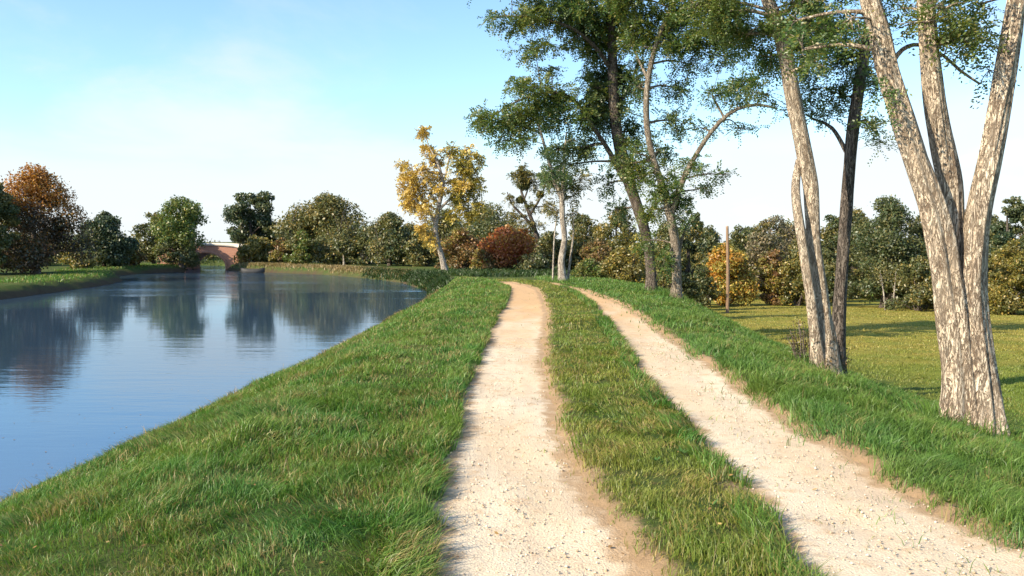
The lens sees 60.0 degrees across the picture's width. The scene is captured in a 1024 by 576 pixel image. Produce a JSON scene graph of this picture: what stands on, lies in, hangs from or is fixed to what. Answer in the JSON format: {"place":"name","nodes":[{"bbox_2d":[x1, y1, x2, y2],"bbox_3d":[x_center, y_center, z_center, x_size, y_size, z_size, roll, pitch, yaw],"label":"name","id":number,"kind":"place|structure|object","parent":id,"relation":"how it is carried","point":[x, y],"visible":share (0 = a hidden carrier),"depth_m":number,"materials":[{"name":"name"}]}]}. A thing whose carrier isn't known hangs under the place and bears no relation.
{"place":"outdoors","nodes":[
{"label":"outdoors","id":0,"kind":"place"},
{"bbox_2d":[0,265,427,501],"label":"water","id":1,"kind":"structure","parent":0,"point":[90,371],"depth_m":24.79,"materials":[{"name":"blue liquid"}]},
{"bbox_2d":[241,268,264,272],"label":"boat","id":2,"kind":"object","parent":1,"relation":"on","point":[246,270],"visible":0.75,"depth_m":81.70,"materials":[{"name":"grey wood"}]},
{"bbox_2d":[230,261,408,278],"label":"reeds","id":3,"kind":"object","parent":1,"relation":"on","point":[348,268],"visible":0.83,"depth_m":79.19,"materials":[{"name":"green plant"}]},
{"bbox_2d":[0,293,986,575],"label":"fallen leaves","id":4,"kind":"object","parent":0,"point":[520,481],"visible":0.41,"depth_m":5.92,"materials":[{"name":"brown plant"}]},
{"bbox_2d":[0,242,1023,575],"bbox_3d":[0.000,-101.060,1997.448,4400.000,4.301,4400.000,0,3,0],"label":"ground","id":5,"kind":"structure","parent":0,"point":[624,524],"depth_m":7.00,"materials":[{"name":"green plant"}]},
{"bbox_2d":[0,181,21,264],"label":"tree","id":6,"kind":"object","parent":5,"relation":"on","point":[9,209],"visible":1,"depth_m":59.76,"materials":[{"name":"green plant"}]},
{"bbox_2d":[0,239,62,265],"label":"shrub","id":7,"kind":"object","parent":5,"relation":"on","point":[59,254],"visible":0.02,"depth_m":84.23,"materials":[{"name":"green plant"}]},
{"bbox_2d":[0,162,101,274],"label":"autumn tree","id":8,"kind":"object","parent":5,"relation":"on","point":[34,252],"visible":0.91,"depth_m":63.19,"materials":[{"name":"orange plant"}]},
{"bbox_2d":[51,244,83,263],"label":"shrub","id":9,"kind":"object","parent":5,"relation":"on","point":[64,255],"visible":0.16,"depth_m":90.57,"materials":[{"name":"green plant"}]},
{"bbox_2d":[58,252,99,268],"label":"shrub","id":10,"kind":"object","parent":5,"relation":"on","point":[74,264],"visible":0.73,"depth_m":73.38,"materials":[{"name":"green plant"}]},
{"bbox_2d":[0,263,176,284],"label":"grass","id":11,"kind":"structure","parent":5,"relation":"on","point":[76,272],"depth_m":60.80,"materials":[{"name":"green plant"}]},
{"bbox_2d":[73,210,144,266],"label":"dome tree","id":12,"kind":"object","parent":5,"relation":"on","point":[116,247],"visible":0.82,"depth_m":78.61,"materials":[{"name":"green plant"}]},
{"bbox_2d":[127,250,148,266],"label":"shrub","id":13,"kind":"object","parent":5,"relation":"on","point":[138,258],"visible":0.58,"depth_m":82.98,"materials":[{"name":"green plant"}]},
{"bbox_2d":[132,211,170,263],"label":"tree","id":14,"kind":"object","parent":5,"relation":"on","point":[149,244],"visible":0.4,"depth_m":88.24,"materials":[{"name":"green plant"}]},
{"bbox_2d":[148,195,210,267],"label":"broadleaf tree","id":15,"kind":"object","parent":5,"relation":"on","point":[183,227],"visible":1,"depth_m":84.85,"materials":[{"name":"green plant"}]},
{"bbox_2d":[163,248,200,268],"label":"shrub","id":16,"kind":"object","parent":5,"relation":"on","point":[195,260],"visible":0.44,"depth_m":86.65,"materials":[{"name":"green plant"}]},
{"bbox_2d":[157,243,249,269],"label":"canal bridge","id":17,"kind":"structure","parent":5,"relation":"on","point":[225,252],"depth_m":91.92,"materials":[{"name":"red brick"}]},
{"bbox_2d":[196,237,226,262],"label":"shrub","id":18,"kind":"object","parent":5,"relation":"on","point":[211,256],"visible":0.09,"depth_m":110.37,"materials":[{"name":"green plant"}]},
{"bbox_2d":[0,285,440,500],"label":"dry fringe","id":19,"kind":"object","parent":5,"relation":"on","point":[426,297],"visible":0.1,"depth_m":14.14,"materials":[{"name":"plant"}]},
{"bbox_2d":[221,190,276,261],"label":"broadleaf tree","id":20,"kind":"object","parent":5,"relation":"on","point":[244,217],"visible":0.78,"depth_m":96.87,"materials":[{"name":"green plant"}]},
{"bbox_2d":[233,234,274,263],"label":"shrub","id":21,"kind":"object","parent":5,"relation":"on","point":[257,249],"visible":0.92,"depth_m":90.29,"materials":[{"name":"green plant"}]},
{"bbox_2d":[0,276,509,575],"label":"grass","id":22,"kind":"structure","parent":5,"relation":"on","point":[95,486],"depth_m":6.28,"materials":[{"name":"green plant"}]},
{"bbox_2d":[262,235,293,261],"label":"shrub","id":23,"kind":"object","parent":5,"relation":"on","point":[274,243],"visible":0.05,"depth_m":98.71,"materials":[{"name":"green plant"}]},
{"bbox_2d":[268,237,292,262],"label":"shrub","id":24,"kind":"object","parent":5,"relation":"on","point":[275,255],"visible":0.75,"depth_m":88.07,"materials":[{"name":"green plant"}]},
{"bbox_2d":[282,229,319,263],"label":"shrub","id":25,"kind":"object","parent":5,"relation":"on","point":[300,242],"visible":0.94,"depth_m":86.36,"materials":[{"name":"green plant"}]},
{"bbox_2d":[269,190,370,261],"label":"broad tree","id":26,"kind":"object","parent":5,"relation":"on","point":[329,213],"visible":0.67,"depth_m":93.18,"materials":[{"name":"green plant"}]},
{"bbox_2d":[307,231,368,264],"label":"shrub","id":27,"kind":"object","parent":5,"relation":"on","point":[326,253],"visible":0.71,"depth_m":88.28,"materials":[{"name":"green plant"}]},
{"bbox_2d":[333,238,355,264],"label":"young tree","id":28,"kind":"object","parent":5,"relation":"on","point":[343,247],"visible":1,"depth_m":83.65,"materials":[{"name":"green plant"}]},
{"bbox_2d":[121,258,575,294],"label":"undergrowth","id":29,"kind":"object","parent":5,"relation":"on","point":[432,280],"visible":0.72,"depth_m":57.44,"materials":[{"name":"green plant"}]},
{"bbox_2d":[345,225,387,263],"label":"shrub","id":30,"kind":"object","parent":5,"relation":"on","point":[362,235],"visible":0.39,"depth_m":89.54,"materials":[{"name":"green plant"}]},
{"bbox_2d":[356,211,420,265],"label":"tree","id":31,"kind":"object","parent":5,"relation":"on","point":[388,237],"visible":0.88,"depth_m":82.78,"materials":[{"name":"green plant"}]},
{"bbox_2d":[396,221,426,263],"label":"shrub","id":32,"kind":"object","parent":5,"relation":"on","point":[411,226],"visible":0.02,"depth_m":91.33,"materials":[{"name":"green plant"}]},
{"bbox_2d":[402,227,439,266],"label":"shrub","id":33,"kind":"object","parent":5,"relation":"on","point":[418,255],"visible":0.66,"depth_m":81.13,"materials":[{"name":"green plant"}]},
{"bbox_2d":[394,125,488,270],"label":"autumn tree","id":34,"kind":"object","parent":5,"relation":"on","point":[467,170],"visible":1,"depth_m":65.49,"materials":[{"name":"yellow plant"}]},
{"bbox_2d":[3,231,880,256],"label":"woodland","id":35,"kind":"object","parent":5,"relation":"on","point":[138,239],"visible":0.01,"depth_m":276.07,"materials":[{"name":"green plant"}]},
{"bbox_2d":[423,208,468,261],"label":"tree","id":36,"kind":"object","parent":5,"relation":"on","point":[444,229],"visible":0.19,"depth_m":96.88,"materials":[{"name":"green plant"}]},
{"bbox_2d":[432,226,482,268],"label":"shrub","id":37,"kind":"object","parent":5,"relation":"on","point":[454,245],"visible":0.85,"depth_m":74.28,"materials":[{"name":"brown plant"}]},
{"bbox_2d":[467,248,500,269],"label":"shrub","id":38,"kind":"object","parent":5,"relation":"on","point":[475,259],"visible":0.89,"depth_m":69.59,"materials":[{"name":"green plant"}]},
{"bbox_2d":[460,201,518,243],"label":"tree","id":39,"kind":"object","parent":5,"relation":"on","point":[490,216],"visible":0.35,"depth_m":90.26,"materials":[{"name":"green plant"}]},
{"bbox_2d":[477,223,538,269],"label":"shrub","id":40,"kind":"object","parent":5,"relation":"on","point":[510,247],"visible":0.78,"depth_m":69.98,"materials":[{"name":"red plant"}]},
{"bbox_2d":[477,218,544,262],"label":"shrub","id":41,"kind":"object","parent":5,"relation":"on","point":[491,231],"visible":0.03,"depth_m":88.95,"materials":[{"name":"green plant"}]},
{"bbox_2d":[0,319,1022,575],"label":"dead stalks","id":42,"kind":"object","parent":5,"relation":"on","point":[400,451],"visible":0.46,"depth_m":6.80,"materials":[{"name":"brown plant"}]},
{"bbox_2d":[41,326,1013,575],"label":"weeds","id":43,"kind":"object","parent":5,"relation":"on","point":[712,503],"visible":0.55,"depth_m":6.68,"materials":[{"name":"green plant"}]},
{"bbox_2d":[498,162,558,249],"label":"bare tree","id":44,"kind":"object","parent":5,"relation":"on","point":[522,179],"visible":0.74,"depth_m":77.51,"materials":[{"name":"green plant"}]},
{"bbox_2d":[516,251,551,269],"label":"shrub","id":45,"kind":"object","parent":5,"relation":"on","point":[536,260],"visible":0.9,"depth_m":67.49,"materials":[{"name":"green plant"}]},
{"bbox_2d":[534,230,572,268],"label":"shrub","id":46,"kind":"object","parent":5,"relation":"on","point":[545,246],"visible":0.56,"depth_m":73.28,"materials":[{"name":"green plant"}]},
{"bbox_2d":[519,104,593,280],"bbox_3d":[1.739,-4.129,37.762,3.619,8.044,2.467,0,3,0],"label":"tree","id":47,"kind":"object","parent":5,"relation":"on","point":[562,189],"visible":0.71,"depth_m":37.86,"materials":[{"name":"green plant"}]},
{"bbox_2d":[462,0,657,291],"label":"tree","id":48,"kind":"object","parent":5,"relation":"on","point":[601,107],"visible":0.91,"depth_m":27.67,"materials":[{"name":"green plant"}]},
{"bbox_2d":[556,213,604,269],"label":"tree","id":49,"kind":"object","parent":5,"relation":"on","point":[583,231],"visible":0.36,"depth_m":73.39,"materials":[{"name":"green plant"}]},
{"bbox_2d":[570,257,609,277],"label":"shrub","id":50,"kind":"object","parent":5,"relation":"on","point":[586,267],"visible":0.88,"depth_m":46.75,"materials":[{"name":"green plant"}]},
{"bbox_2d":[345,284,845,575],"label":"edge grass","id":51,"kind":"structure","parent":5,"relation":"on","point":[619,343],"depth_m":6.06,"materials":[{"name":"green plant"}]},
{"bbox_2d":[575,236,616,275],"bbox_3d":[5.277,-1.795,53.811,2.721,2.730,3.017,1,3,16],"label":"shrub","id":52,"kind":"object","parent":5,"relation":"on","point":[599,250],"visible":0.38,"depth_m":53.46,"materials":[{"name":"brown plant"}]},
{"bbox_2d":[590,206,636,277],"bbox_3d":[6.827,-2.567,57.786,3.314,5.840,3.529,0,3,0],"label":"tree","id":53,"kind":"object","parent":5,"relation":"on","point":[622,239],"visible":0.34,"depth_m":57.57,"materials":[{"name":"green plant"}]},
{"bbox_2d":[598,245,645,282],"bbox_3d":[5.569,-1.060,44.020,2.348,2.201,2.255,1,3,20],"label":"shrub","id":54,"kind":"object","parent":5,"relation":"on","point":[613,267],"visible":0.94,"depth_m":43.62,"materials":[{"name":"green plant"}]},
{"bbox_2d":[624,232,656,283],"bbox_3d":[7.177,-1.195,50.034,2.633,3.958,2.731,0,3,0],"label":"shrub","id":55,"kind":"object","parent":5,"relation":"on","point":[632,249],"visible":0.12,"depth_m":49.80,"materials":[{"name":"green plant"}]},
{"bbox_2d":[654,238,683,289],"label":"shrub","id":56,"kind":"object","parent":5,"relation":"on","point":[662,282],"visible":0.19,"depth_m":46.84,"materials":[{"name":"green plant"}]},
{"bbox_2d":[644,220,695,285],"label":"tree","id":57,"kind":"object","parent":5,"relation":"on","point":[663,231],"visible":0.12,"depth_m":87.19,"materials":[{"name":"green plant"}]},
{"bbox_2d":[590,0,777,299],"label":"tree","id":58,"kind":"object","parent":5,"relation":"on","point":[638,36],"visible":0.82,"depth_m":26.80,"materials":[{"name":"green plant"}]},
{"bbox_2d":[678,210,712,299],"bbox_3d":[10.344,-1.608,51.867,2.484,5.992,2.196,0,3,0],"label":"tree","id":59,"kind":"object","parent":5,"relation":"on","point":[697,251],"visible":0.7,"depth_m":51.59,"materials":[{"name":"green plant"}]},
{"bbox_2d":[682,272,721,307],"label":"shrub","id":60,"kind":"object","parent":5,"relation":"on","point":[703,283],"visible":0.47,"depth_m":56.41,"materials":[{"name":"green plant"}]},
{"bbox_2d":[686,225,722,297],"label":"tree","id":61,"kind":"object","parent":5,"relation":"on","point":[710,238],"visible":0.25,"depth_m":71.28,"materials":[{"name":"green plant"}]},
{"bbox_2d":[726,225,729,312],"bbox_3d":[11.789,-0.937,48.516,0.251,4.956,0.207,0,3,0],"label":"utility pole","id":62,"kind":"object","parent":5,"relation":"on","point":[727,270],"visible":0.98,"depth_m":48.46,"materials":[{"name":"brown wood"}]},
{"bbox_2d":[697,242,760,305],"bbox_3d":[14.453,-0.837,60.053,4.678,4.525,4.252,1,3,17],"label":"autumn shrub","id":63,"kind":"object","parent":5,"relation":"on","point":[741,284],"visible":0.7,"depth_m":59.38,"materials":[{"name":"yellow plant"}]},
{"bbox_2d":[723,224,757,296],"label":"tree","id":64,"kind":"object","parent":5,"relation":"on","point":[738,240],"visible":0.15,"depth_m":75.24,"materials":[{"name":"green plant"}]},
{"bbox_2d":[666,0,862,375],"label":"tree","id":65,"kind":"object","parent":5,"relation":"on","point":[822,344],"visible":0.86,"depth_m":14.51,"materials":[{"name":"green plant"}]},
{"bbox_2d":[743,214,792,293],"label":"tree","id":66,"kind":"object","parent":5,"relation":"on","point":[761,235],"visible":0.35,"depth_m":71.56,"materials":[{"name":"green plant"}]},
{"bbox_2d":[757,249,801,305],"bbox_3d":[18.003,-0.687,60.966,2.994,4.035,3.403,-2,3,-27],"label":"shrub","id":67,"kind":"object","parent":5,"relation":"on","point":[770,277],"visible":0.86,"depth_m":60.35,"materials":[{"name":"yellow plant"}]},
{"bbox_2d":[767,218,796,260],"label":"tree","id":68,"kind":"object","parent":5,"relation":"on","point":[791,233],"visible":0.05,"depth_m":91.02,"materials":[{"name":"green plant"}]},
{"bbox_2d":[776,254,814,305],"bbox_3d":[19.243,-0.483,60.250,2.999,3.821,2.929,0,3,0],"label":"shrub","id":69,"kind":"object","parent":5,"relation":"on","point":[787,299],"visible":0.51,"depth_m":59.71,"materials":[{"name":"green plant"}]},
{"bbox_2d":[786,238,830,292],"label":"tree","id":70,"kind":"object","parent":5,"relation":"on","point":[794,245],"visible":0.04,"depth_m":65.86,"materials":[{"name":"green plant"}]},
{"bbox_2d":[728,0,906,375],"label":"tree","id":71,"kind":"object","parent":5,"relation":"on","point":[859,81],"visible":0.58,"depth_m":15.50,"materials":[{"name":"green plant"}]},
{"bbox_2d":[801,249,848,304],"bbox_3d":[21.045,-0.707,59.926,3.244,4.121,3.106,-2,3,-30],"label":"shrub","id":72,"kind":"object","parent":5,"relation":"on","point":[829,264],"visible":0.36,"depth_m":59.50,"materials":[{"name":"green plant"}]},
{"bbox_2d":[820,214,859,299],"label":"tree","id":73,"kind":"object","parent":5,"relation":"on","point":[829,232],"visible":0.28,"depth_m":67.32,"materials":[{"name":"green plant"}]},
{"bbox_2d":[829,206,877,298],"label":"tree","id":74,"kind":"object","parent":5,"relation":"on","point":[858,214],"visible":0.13,"depth_m":73.28,"materials":[{"name":"green plant"}]},
{"bbox_2d":[704,306,1023,427],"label":"grass","id":75,"kind":"structure","parent":5,"relation":"on","point":[1011,398],"depth_m":27.48,"materials":[{"name":"green plant"}]},
{"bbox_2d":[829,194,928,308],"bbox_3d":[23.338,-2.269,55.880,5.646,7.262,5.840,0,3,0],"label":"broad tree","id":76,"kind":"object","parent":5,"relation":"on","point":[888,233],"visible":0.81,"depth_m":54.98,"materials":[{"name":"green plant"}]},
{"bbox_2d":[872,263,890,309],"bbox_3d":[21.816,-0.066,52.558,1.032,2.917,1.144,3,4,42],"label":"young tree","id":77,"kind":"object","parent":5,"relation":"on","point":[884,273],"visible":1,"depth_m":52.54,"materials":[{"name":"green plant"}]},
{"bbox_2d":[766,0,1023,434],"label":"tree","id":78,"kind":"object","parent":5,"relation":"on","point":[957,244],"visible":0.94,"depth_m":9.36,"materials":[{"name":"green plant"}]},
{"bbox_2d":[887,260,905,309],"bbox_3d":[22.745,-0.124,52.535,1.072,3.014,1.103,-2,4,-39],"label":"young tree","id":79,"kind":"object","parent":5,"relation":"on","point":[895,268],"visible":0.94,"depth_m":52.52,"materials":[{"name":"green plant"}]},
{"bbox_2d":[882,255,933,310],"bbox_3d":[23.997,-0.234,51.919,3.859,3.411,3.520,-2,4,-39],"label":"shrub","id":80,"kind":"object","parent":5,"relation":"on","point":[917,282],"visible":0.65,"depth_m":51.84,"materials":[{"name":"green plant"}]},
{"bbox_2d":[892,214,927,306],"bbox_3d":[26.644,-1.923,57.881,3.641,6.483,4.256,0,3,0],"label":"tree","id":81,"kind":"object","parent":5,"relation":"on","point":[920,230],"visible":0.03,"depth_m":57.70,"materials":[{"name":"green plant"}]},
{"bbox_2d":[989,214,1002,256],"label":"tree","id":82,"kind":"object","parent":5,"relation":"on","point":[994,219],"visible":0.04,"depth_m":71.07,"materials":[{"name":"green plant"}]},
{"bbox_2d":[988,255,1007,288],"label":"shrub","id":83,"kind":"object","parent":5,"relation":"on","point":[992,279],"visible":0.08,"depth_m":48.20,"materials":[{"name":"green plant"}]},
{"bbox_2d":[988,239,1023,314],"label":"shrub","id":84,"kind":"object","parent":5,"relation":"on","point":[1003,299],"visible":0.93,"depth_m":46.67,"materials":[{"name":"green plant"}]},
{"bbox_2d":[988,196,1023,286],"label":"tree","id":85,"kind":"object","parent":5,"relation":"on","point":[1004,231],"visible":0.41,"depth_m":59.58,"materials":[{"name":"green plant"}]},
{"bbox_2d":[0,0,1023,242],"label":"sky","id":86,"kind":"structure","parent":0,"point":[138,105],"materials":[{"name":"blue"}]},
{"bbox_2d":[424,283,654,575],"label":"gravel track","id":87,"kind":"structure","parent":0,"point":[515,314],"depth_m":6.02,"materials":[{"name":"beige gravel"}]},
{"bbox_2d":[432,289,1023,575],"bbox_3d":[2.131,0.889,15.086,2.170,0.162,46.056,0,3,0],"label":"gravel track","id":88,"kind":"structure","parent":0,"point":[1006,561],"depth_m":5.91,"materials":[{"name":"beige gravel"}]},
{"bbox_2d":[533,272,1023,575],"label":"grass","id":89,"kind":"structure","parent":0,"point":[914,427],"depth_m":8.07,"materials":[{"name":"green plant"}]}
]}

